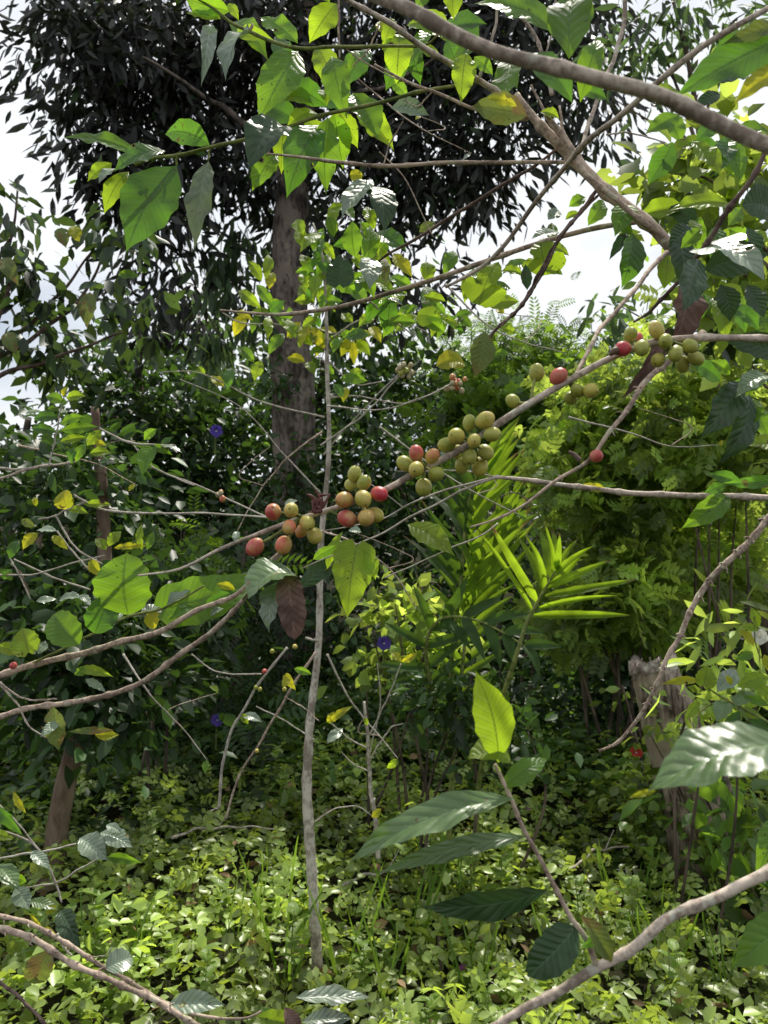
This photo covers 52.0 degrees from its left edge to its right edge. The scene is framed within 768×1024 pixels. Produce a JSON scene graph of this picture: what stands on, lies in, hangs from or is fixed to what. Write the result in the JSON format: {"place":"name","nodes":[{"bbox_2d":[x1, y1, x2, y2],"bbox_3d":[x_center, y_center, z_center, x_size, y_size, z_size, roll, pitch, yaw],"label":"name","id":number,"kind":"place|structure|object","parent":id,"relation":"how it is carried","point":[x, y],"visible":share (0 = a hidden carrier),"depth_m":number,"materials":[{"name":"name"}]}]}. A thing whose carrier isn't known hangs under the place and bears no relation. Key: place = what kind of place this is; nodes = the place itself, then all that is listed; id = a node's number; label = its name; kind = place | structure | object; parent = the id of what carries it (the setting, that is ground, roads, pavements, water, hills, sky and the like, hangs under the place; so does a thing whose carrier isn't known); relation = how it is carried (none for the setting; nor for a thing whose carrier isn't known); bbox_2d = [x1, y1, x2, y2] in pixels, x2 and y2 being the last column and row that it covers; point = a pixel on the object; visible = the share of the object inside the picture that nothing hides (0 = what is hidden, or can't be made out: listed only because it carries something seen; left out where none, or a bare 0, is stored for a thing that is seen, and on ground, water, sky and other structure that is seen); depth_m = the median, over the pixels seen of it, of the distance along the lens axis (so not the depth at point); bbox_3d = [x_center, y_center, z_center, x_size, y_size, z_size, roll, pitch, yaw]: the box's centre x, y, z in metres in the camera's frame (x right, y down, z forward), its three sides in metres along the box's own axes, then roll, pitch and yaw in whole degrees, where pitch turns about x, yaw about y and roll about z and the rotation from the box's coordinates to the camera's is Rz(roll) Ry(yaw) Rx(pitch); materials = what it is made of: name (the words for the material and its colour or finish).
{"place":"outdoors","nodes":[
{"label":"outdoors","id":0,"kind":"place"},
{"bbox_2d":[0,554,281,749],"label":"coffee branch","id":1,"kind":"object","parent":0,"point":[53,732],"visible":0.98,"depth_m":0.88,"materials":[{"name":"brown plant"}]},
{"bbox_2d":[0,553,278,678],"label":"coffee branch","id":2,"kind":"object","parent":1,"relation":"attached to","point":[121,587],"visible":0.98,"depth_m":0.90,"materials":[{"name":"green plant"}]},
{"bbox_2d":[6,490,266,574],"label":"bare twig","id":3,"kind":"object","parent":2,"relation":"on","point":[64,499],"visible":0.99,"depth_m":1.00,"materials":[{"name":"green plant"}]},
{"bbox_2d":[300,532,356,587],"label":"coffee branch","id":4,"kind":"object","parent":2,"relation":"attached to","point":[316,573],"visible":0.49,"depth_m":0.94,"materials":[{"name":"green plant"}]},
{"bbox_2d":[242,557,306,639],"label":"branch","id":5,"kind":"object","parent":1,"relation":"attached to","point":[283,597],"visible":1,"depth_m":0.80,"materials":[{"name":"green plant"}]},
{"bbox_2d":[0,481,767,1023],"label":"ground","id":6,"kind":"structure","parent":0,"point":[130,1017],"depth_m":3.51,"materials":[{"name":"plant"}]},
{"bbox_2d":[0,555,103,604],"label":"bare twig","id":7,"kind":"object","parent":6,"relation":"on","point":[86,598],"visible":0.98,"depth_m":1.05,"materials":[{"name":"wood"}]},
{"bbox_2d":[0,792,140,948],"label":"coffee branch","id":8,"kind":"object","parent":6,"relation":"on","point":[91,846],"visible":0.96,"depth_m":0.99,"materials":[{"name":"green plant"}]},
{"bbox_2d":[77,888,115,1004],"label":"herb plant","id":9,"kind":"object","parent":6,"relation":"on","point":[97,909],"visible":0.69,"depth_m":2.75,"materials":[{"name":"green plant"}]},
{"bbox_2d":[0,387,194,485],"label":"coffee branch","id":10,"kind":"object","parent":6,"relation":"on","point":[145,456],"visible":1,"depth_m":1.20,"materials":[{"name":"green plant"}]},
{"bbox_2d":[0,153,207,411],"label":"citrus tree","id":11,"kind":"object","parent":6,"relation":"on","point":[14,344],"visible":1,"depth_m":3.29,"materials":[{"name":"green plant"}]},
{"bbox_2d":[0,417,208,628],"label":"forest tree","id":12,"kind":"object","parent":6,"relation":"on","point":[27,423],"visible":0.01,"depth_m":9.23,"materials":[{"name":"green plant"}]},
{"bbox_2d":[0,400,284,892],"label":"leaning tree","id":13,"kind":"object","parent":6,"relation":"on","point":[123,716],"visible":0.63,"depth_m":3.66,"materials":[{"name":"green plant"}]},
{"bbox_2d":[0,541,327,783],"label":"forest shrub","id":14,"kind":"object","parent":6,"relation":"on","point":[252,651],"visible":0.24,"depth_m":5.91,"materials":[{"name":"green plant"}]},
{"bbox_2d":[0,315,329,620],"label":"forest tree","id":15,"kind":"object","parent":6,"relation":"on","point":[174,418],"visible":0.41,"depth_m":10.03,"materials":[{"name":"green plant"}]},
{"bbox_2d":[0,925,370,1023],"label":"coffee branch","id":16,"kind":"object","parent":6,"relation":"on","point":[38,969],"visible":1,"depth_m":0.78,"materials":[{"name":"brown plant"}]},
{"bbox_2d":[0,913,261,1021],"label":"coffee branch","id":17,"kind":"object","parent":16,"relation":"attached to","point":[64,943],"visible":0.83,"depth_m":0.80,"materials":[{"name":"brown plant"}]},
{"bbox_2d":[86,494,312,810],"bbox_3d":[-1.197,0.884,4.942,1.486,2.061,0.984,1,-5,-15],"label":"forest shrub","id":18,"kind":"object","parent":6,"relation":"on","point":[200,542],"visible":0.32,"depth_m":4.93,"materials":[{"name":"green plant"}]},
{"bbox_2d":[193,942,221,1023],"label":"herb plant","id":19,"kind":"object","parent":6,"relation":"on","point":[206,955],"visible":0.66,"depth_m":2.55,"materials":[{"name":"green plant"}]},
{"bbox_2d":[85,262,331,519],"bbox_3d":[-3.721,-2.115,16.560,5.716,5.893,4.224,0,-5,0],"label":"forest tree","id":20,"kind":"object","parent":6,"relation":"on","point":[265,362],"visible":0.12,"depth_m":16.68,"materials":[{"name":"green plant"}]},
{"bbox_2d":[154,484,289,712],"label":"shrub","id":21,"kind":"object","parent":6,"relation":"on","point":[241,530],"visible":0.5,"depth_m":6.93,"materials":[{"name":"green plant"}]},
{"bbox_2d":[148,670,326,761],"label":"forest shrub","id":22,"kind":"object","parent":6,"relation":"on","point":[273,705],"visible":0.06,"depth_m":6.47,"materials":[{"name":"green plant"}]},
{"bbox_2d":[216,845,267,959],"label":"grass tuft","id":23,"kind":"object","parent":6,"relation":"on","point":[233,929],"visible":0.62,"depth_m":3.14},
{"bbox_2d":[191,644,296,810],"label":"bare twig","id":24,"kind":"object","parent":6,"relation":"on","point":[265,672],"visible":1,"depth_m":1.40,"materials":[{"name":"brown plant"}]},
{"bbox_2d":[147,472,379,708],"bbox_3d":[-1.182,1.343,7.849,2.842,3.499,2.402,1,-5,-10],"label":"forest shrub","id":25,"kind":"object","parent":6,"relation":"on","point":[309,622],"visible":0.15,"depth_m":7.88,"materials":[{"name":"green plant"}]},
{"bbox_2d":[225,651,318,819],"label":"bare twig","id":26,"kind":"object","parent":6,"relation":"on","point":[287,680],"visible":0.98,"depth_m":1.90,"materials":[{"name":"brown plant"}]},
{"bbox_2d":[238,833,324,985],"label":"grass tuft","id":27,"kind":"object","parent":6,"relation":"on","point":[305,942],"visible":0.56,"depth_m":2.89,"materials":[{"name":"plant"}]},
{"bbox_2d":[279,901,313,991],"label":"herb plant","id":28,"kind":"object","parent":6,"relation":"on","point":[292,908],"visible":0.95,"depth_m":2.79,"materials":[{"name":"green plant"}]},
{"bbox_2d":[161,219,448,983],"bbox_3d":[-0.295,0.337,2.848,1.034,2.852,0.334,1,-5,-12],"label":"coffee sapling","id":29,"kind":"object","parent":6,"relation":"on","point":[307,295],"visible":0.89,"depth_m":2.87,"materials":[{"name":"green plant"}]},
{"bbox_2d":[158,301,472,615],"bbox_3d":[-1.069,-0.712,11.708,5.394,5.566,4.332,0,-5,0],"label":"forest tree","id":30,"kind":"object","parent":6,"relation":"on","point":[382,363],"visible":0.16,"depth_m":11.51,"materials":[{"name":"green plant"}]},
{"bbox_2d":[0,0,677,682],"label":"tall tree","id":31,"kind":"object","parent":6,"relation":"on","point":[112,86],"visible":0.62,"depth_m":8.82,"materials":[{"name":"green plant"}]},
{"bbox_2d":[230,350,368,669],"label":"trunk vine","id":32,"kind":"object","parent":31,"relation":"attached to","point":[305,469],"visible":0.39,"depth_m":8.50,"materials":[{"name":"green plant"}]},
{"bbox_2d":[297,860,387,986],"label":"grass tuft","id":33,"kind":"object","parent":6,"relation":"on","point":[330,949],"visible":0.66,"depth_m":2.90,"materials":[{"name":"plant"}]},
{"bbox_2d":[346,936,377,993],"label":"herb plant","id":34,"kind":"object","parent":6,"relation":"on","point":[363,955],"visible":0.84,"depth_m":2.78,"materials":[{"name":"green plant"}]},
{"bbox_2d":[327,652,416,858],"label":"coffee sapling","id":35,"kind":"object","parent":6,"relation":"on","point":[335,734],"visible":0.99,"depth_m":3.39,"materials":[{"name":"brown plant"}]},
{"bbox_2d":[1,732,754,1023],"bbox_3d":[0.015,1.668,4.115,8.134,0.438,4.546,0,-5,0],"label":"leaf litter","id":36,"kind":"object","parent":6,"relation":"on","point":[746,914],"visible":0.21,"depth_m":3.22,"materials":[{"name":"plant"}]},
{"bbox_2d":[294,676,461,751],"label":"forest shrub","id":37,"kind":"object","parent":6,"relation":"on","point":[371,715],"visible":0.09,"depth_m":6.31,"materials":[{"name":"green plant"}]},
{"bbox_2d":[348,885,409,1005],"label":"grass tuft","id":38,"kind":"object","parent":6,"relation":"on","point":[375,956],"visible":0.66,"depth_m":2.76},
{"bbox_2d":[0,721,767,1023],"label":"ground cover","id":39,"kind":"object","parent":6,"relation":"on","point":[33,997],"visible":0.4,"depth_m":3.11,"materials":[{"name":"green plant"}]},
{"bbox_2d":[0,719,767,1023],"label":"fine weeds","id":40,"kind":"object","parent":6,"relation":"on","point":[465,1007],"visible":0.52,"depth_m":3.18,"materials":[{"name":"green plant"}]},
{"bbox_2d":[0,619,767,892],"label":"undergrowth","id":41,"kind":"object","parent":6,"relation":"on","point":[37,789],"visible":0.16,"depth_m":5.22,"materials":[{"name":"green plant"}]},
{"bbox_2d":[298,538,486,716],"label":"forest shrub","id":42,"kind":"object","parent":6,"relation":"on","point":[353,641],"visible":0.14,"depth_m":7.79,"materials":[{"name":"green plant"}]},
{"bbox_2d":[317,565,490,857],"bbox_3d":[0.134,1.081,4.178,0.895,1.598,0.797,-2,-5,23],"label":"shrub","id":43,"kind":"object","parent":6,"relation":"on","point":[393,601],"visible":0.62,"depth_m":4.18,"materials":[{"name":"green plant"}]},
{"bbox_2d":[372,828,454,950],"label":"grass tuft","id":44,"kind":"object","parent":6,"relation":"on","point":[428,900],"visible":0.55,"depth_m":3.17,"materials":[{"name":"plant"}]},
{"bbox_2d":[379,871,528,995],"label":"leafy clump","id":45,"kind":"object","parent":6,"relation":"on","point":[429,938],"visible":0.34,"depth_m":3.07,"materials":[{"name":"green plant"}]},
{"bbox_2d":[315,351,603,674],"bbox_3d":[1.243,0.157,9.593,5.166,4.139,3.809,0,-5,0],"label":"forest tree","id":46,"kind":"object","parent":6,"relation":"on","point":[385,456],"visible":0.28,"depth_m":9.36,"materials":[{"name":"green plant"}]},
{"bbox_2d":[438,898,498,1004],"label":"grass tuft","id":47,"kind":"object","parent":6,"relation":"on","point":[471,961],"visible":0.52,"depth_m":2.81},
{"bbox_2d":[378,409,560,867],"bbox_3d":[0.422,0.626,3.613,0.856,2.314,0.572,-2,-6,26],"label":"palm","id":48,"kind":"object","parent":6,"relation":"on","point":[481,585],"visible":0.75,"depth_m":3.70,"materials":[{"name":"green plant"}]},
{"bbox_2d":[369,651,583,908],"bbox_3d":[0.416,1.248,3.637,0.986,1.203,0.736,0,-5,0],"label":"forest shrub","id":49,"kind":"object","parent":6,"relation":"on","point":[448,722],"visible":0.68,"depth_m":3.55,"materials":[{"name":"green plant"}]},
{"bbox_2d":[346,271,625,602],"bbox_3d":[2.177,-0.963,12.851,5.526,5.379,4.650,0,-5,0],"label":"forest tree","id":50,"kind":"object","parent":6,"relation":"on","point":[511,349],"visible":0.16,"depth_m":12.22,"materials":[{"name":"green plant"}]},
{"bbox_2d":[395,357,600,705],"bbox_3d":[1.223,0.290,6.824,2.247,3.274,1.544,0,-5,0],"label":"climbing shrub","id":51,"kind":"object","parent":6,"relation":"on","point":[454,408],"visible":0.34,"depth_m":6.88,"materials":[{"name":"green plant"}]},
{"bbox_2d":[481,833,519,929],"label":"herb plant","id":52,"kind":"object","parent":6,"relation":"on","point":[500,872],"visible":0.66,"depth_m":3.40,"materials":[{"name":"green plant"}]},
{"bbox_2d":[400,656,627,757],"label":"forest shrub","id":53,"kind":"object","parent":6,"relation":"on","point":[539,708],"visible":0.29,"depth_m":6.33,"materials":[{"name":"green plant"}]},
{"bbox_2d":[448,817,590,929],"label":"leafy clump","id":54,"kind":"object","parent":6,"relation":"on","point":[566,896],"visible":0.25,"depth_m":3.65,"materials":[{"name":"green plant"}]},
{"bbox_2d":[414,581,626,723],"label":"forest shrub","id":55,"kind":"object","parent":6,"relation":"on","point":[516,637],"visible":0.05,"depth_m":7.79,"materials":[{"name":"green plant"}]},
{"bbox_2d":[301,470,767,616],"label":"coffee branch","id":56,"kind":"object","parent":6,"relation":"on","point":[354,568],"visible":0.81,"depth_m":0.84,"materials":[{"name":"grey plant"}]},
{"bbox_2d":[473,523,637,888],"bbox_3d":[0.628,0.910,3.186,0.615,1.686,1.095,0,-5,0],"label":"young palm","id":57,"kind":"object","parent":6,"relation":"on","point":[557,568],"visible":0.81,"depth_m":2.80,"materials":[{"name":"green plant"}]},
{"bbox_2d":[349,671,767,1023],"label":"coffee branch","id":58,"kind":"object","parent":6,"relation":"on","point":[553,952],"visible":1,"depth_m":0.46,"materials":[{"name":"green plant"}]},
{"bbox_2d":[367,0,767,154],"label":"coffee branch","id":59,"kind":"object","parent":6,"relation":"on","point":[684,106],"visible":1,"depth_m":0.35,"materials":[{"name":"grey plant"}]},
{"bbox_2d":[537,662,639,742],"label":"forest shrub","id":60,"kind":"object","parent":6,"relation":"on","point":[606,696],"visible":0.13,"depth_m":6.16,"materials":[{"name":"green plant"}]},
{"bbox_2d":[488,299,698,542],"bbox_3d":[3.206,-0.722,11.503,4.358,5.237,4.214,0,-5,0],"label":"forest tree","id":61,"kind":"object","parent":6,"relation":"on","point":[561,356],"visible":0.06,"depth_m":11.68,"materials":[{"name":"green plant"}]},
{"bbox_2d":[476,340,750,774],"bbox_3d":[1.546,0.333,5.412,1.984,3.128,1.529,0,-5,0],"label":"climbing shrub","id":62,"kind":"object","parent":6,"relation":"on","point":[651,624],"visible":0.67,"depth_m":5.25,"materials":[{"name":"green plant"}]},
{"bbox_2d":[592,736,656,863],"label":"leafy clump","id":63,"kind":"object","parent":6,"relation":"on","point":[630,777],"visible":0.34,"depth_m":4.16,"materials":[{"name":"green plant"}]},
{"bbox_2d":[594,835,659,934],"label":"grass tuft","id":64,"kind":"object","parent":6,"relation":"on","point":[605,873],"visible":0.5,"depth_m":3.38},
{"bbox_2d":[608,872,647,977],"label":"herb plant","id":65,"kind":"object","parent":6,"relation":"on","point":[626,880],"visible":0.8,"depth_m":3.03,"materials":[{"name":"green plant"}]},
{"bbox_2d":[518,522,767,729],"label":"forest shrub","id":66,"kind":"object","parent":6,"relation":"on","point":[607,681],"visible":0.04,"depth_m":6.29,"materials":[{"name":"green plant"}]},
{"bbox_2d":[548,0,767,687],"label":"slender tree","id":67,"kind":"object","parent":6,"relation":"on","point":[684,45],"visible":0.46,"depth_m":5.96,"materials":[{"name":"green plant"}]},
{"bbox_2d":[550,283,767,806],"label":"climbing shrub","id":68,"kind":"object","parent":6,"relation":"on","point":[702,464],"visible":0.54,"depth_m":4.83,"materials":[{"name":"green plant"}]},
{"bbox_2d":[554,500,767,731],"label":"climbing shrub","id":69,"kind":"object","parent":6,"relation":"on","point":[758,555],"visible":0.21,"depth_m":5.54,"materials":[{"name":"green plant"}]},
{"bbox_2d":[625,873,698,1006],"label":"grass tuft","id":70,"kind":"object","parent":6,"relation":"on","point":[687,943],"visible":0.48,"depth_m":2.85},
{"bbox_2d":[590,759,747,886],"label":"leafy clump","id":71,"kind":"object","parent":6,"relation":"on","point":[653,806],"visible":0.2,"depth_m":3.88,"materials":[{"name":"green plant"}]},
{"bbox_2d":[624,706,714,905],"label":"leafy weed","id":72,"kind":"object","parent":6,"relation":"on","point":[648,730],"visible":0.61,"depth_m":3.64,"materials":[{"name":"green plant"}]},
{"bbox_2d":[654,938,690,1020],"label":"herb plant","id":73,"kind":"object","parent":6,"relation":"on","point":[672,973],"visible":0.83,"depth_m":2.54,"materials":[{"name":"green plant"}]},
{"bbox_2d":[597,46,767,391],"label":"leafy bush","id":74,"kind":"object","parent":6,"relation":"on","point":[692,172],"visible":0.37,"depth_m":2.16,"materials":[{"name":"green plant"}]},
{"bbox_2d":[598,514,767,752],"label":"branch","id":75,"kind":"object","parent":6,"relation":"on","point":[738,551],"visible":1,"depth_m":1.10,"materials":[{"name":"brown plant"}]},
{"bbox_2d":[628,652,749,896],"bbox_3d":[1.516,1.291,3.919,0.615,1.217,0.444,0,-5,0],"label":"tree stump","id":76,"kind":"object","parent":6,"relation":"on","point":[643,674],"visible":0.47,"depth_m":3.78,"materials":[{"name":"brown wood"}]},
{"bbox_2d":[619,767,767,939],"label":"leafy weed","id":77,"kind":"object","parent":6,"relation":"on","point":[746,822],"visible":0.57,"depth_m":3.33,"materials":[{"name":"green plant"}]},
{"bbox_2d":[621,218,767,661],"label":"forest tree","id":78,"kind":"object","parent":6,"relation":"on","point":[667,308],"depth_m":8.86,"materials":[{"name":"green plant"}]},
{"bbox_2d":[629,721,767,797],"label":"coffee shoot","id":79,"kind":"object","parent":6,"relation":"on","point":[706,755],"visible":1,"depth_m":0.34,"materials":[{"name":"green plant"}]},
{"bbox_2d":[640,568,767,960],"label":"leafy weed","id":80,"kind":"object","parent":6,"relation":"on","point":[704,697],"visible":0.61,"depth_m":3.22,"materials":[{"name":"green plant"}]},
{"bbox_2d":[663,608,767,731],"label":"coffee shoot","id":81,"kind":"object","parent":6,"relation":"on","point":[706,677],"visible":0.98,"depth_m":1.59,"materials":[{"name":"green plant"}]},
{"bbox_2d":[664,804,767,908],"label":"leafy clump","id":82,"kind":"object","parent":6,"relation":"on","point":[700,850],"visible":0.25,"depth_m":3.54,"materials":[{"name":"green plant"}]},
{"bbox_2d":[702,904,743,1013],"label":"grass tuft","id":83,"kind":"object","parent":6,"relation":"on","point":[717,965],"visible":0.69,"depth_m":2.72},
{"bbox_2d":[730,821,767,968],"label":"coffee shoot","id":84,"kind":"object","parent":6,"relation":"on","point":[752,949],"visible":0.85,"depth_m":0.39,"materials":[{"name":"green plant"}]},
{"bbox_2d":[0,0,767,482],"label":"sky","id":85,"kind":"structure","parent":0,"point":[589,253],"materials":[{"name":"white"}]},
{"bbox_2d":[514,84,670,256],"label":"coffee branch","id":86,"kind":"object","parent":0,"point":[557,139],"visible":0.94,"depth_m":0.80,"materials":[{"name":"brown plant"}]},
{"bbox_2d":[267,121,565,235],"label":"coffee branch","id":87,"kind":"object","parent":86,"relation":"attached to","point":[431,163],"visible":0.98,"depth_m":0.84,"materials":[{"name":"brown plant"}]},
{"bbox_2d":[65,52,477,251],"bbox_3d":[-0.118,-0.437,0.968,0.495,0.273,0.248,-2,-6,25],"label":"coffee branch","id":88,"kind":"object","parent":87,"relation":"attached to","point":[149,202],"visible":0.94,"depth_m":0.94,"materials":[{"name":"green plant"}]},
{"bbox_2d":[220,179,635,338],"bbox_3d":[0.083,-0.323,0.988,0.384,0.224,0.487,4,-6,-39],"label":"coffee branch","id":89,"kind":"object","parent":86,"relation":"attached to","point":[482,288],"visible":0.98,"depth_m":0.95,"materials":[{"name":"green plant"}]},
{"bbox_2d":[436,190,607,377],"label":"branch","id":90,"kind":"object","parent":89,"relation":"attached to","point":[546,259],"visible":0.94,"depth_m":0.84,"materials":[{"name":"green plant"}]},
{"bbox_2d":[138,250,767,576],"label":"coffee branch","id":91,"kind":"object","parent":86,"relation":"attached to","point":[559,379],"visible":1,"depth_m":0.59,"materials":[{"name":"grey plant"}]},
{"bbox_2d":[470,329,706,527],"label":"coffee branch","id":92,"kind":"object","parent":91,"relation":"attached to","point":[596,455],"visible":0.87,"depth_m":0.66,"materials":[{"name":"brown plant"}]},
{"bbox_2d":[378,149,556,261],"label":"coffee branch","id":93,"kind":"object","parent":86,"relation":"attached to","point":[469,205],"visible":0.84,"depth_m":0.91,"materials":[{"name":"brown plant"}]},
{"bbox_2d":[344,0,606,125],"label":"coffee branch","id":94,"kind":"object","parent":86,"relation":"attached to","point":[566,23],"visible":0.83,"depth_m":0.79,"materials":[{"name":"green plant"}]},
{"bbox_2d":[187,0,438,115],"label":"coffee branch","id":95,"kind":"object","parent":94,"relation":"attached to","point":[282,73],"visible":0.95,"depth_m":0.94,"materials":[{"name":"green plant"}]},
{"bbox_2d":[374,63,527,120],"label":"coffee branch","id":96,"kind":"object","parent":94,"relation":"attached to","point":[431,91],"visible":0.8,"depth_m":0.86,"materials":[{"name":"brown plant"}]},
{"bbox_2d":[445,0,767,287],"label":"coffee branch","id":97,"kind":"object","parent":86,"relation":"attached to","point":[625,111],"visible":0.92,"depth_m":0.72,"materials":[{"name":"grey plant"}]},
{"bbox_2d":[609,153,767,333],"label":"coffee branch","id":98,"kind":"object","parent":86,"relation":"attached to","point":[732,252],"visible":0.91,"depth_m":0.70,"materials":[{"name":"green plant"}]},
{"bbox_2d":[620,286,708,399],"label":"branch","id":99,"kind":"object","parent":98,"relation":"attached to","point":[688,319],"visible":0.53,"depth_m":0.71,"materials":[{"name":"wood"}]},
{"bbox_2d":[646,19,767,184],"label":"coffee branch","id":100,"kind":"object","parent":98,"relation":"attached to","point":[742,54],"visible":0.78,"depth_m":0.80,"materials":[{"name":"green plant"}]},
{"bbox_2d":[693,331,767,488],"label":"coffee branch","id":101,"kind":"object","parent":98,"relation":"attached to","point":[732,403],"visible":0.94,"depth_m":0.69,"materials":[{"name":"green plant"}]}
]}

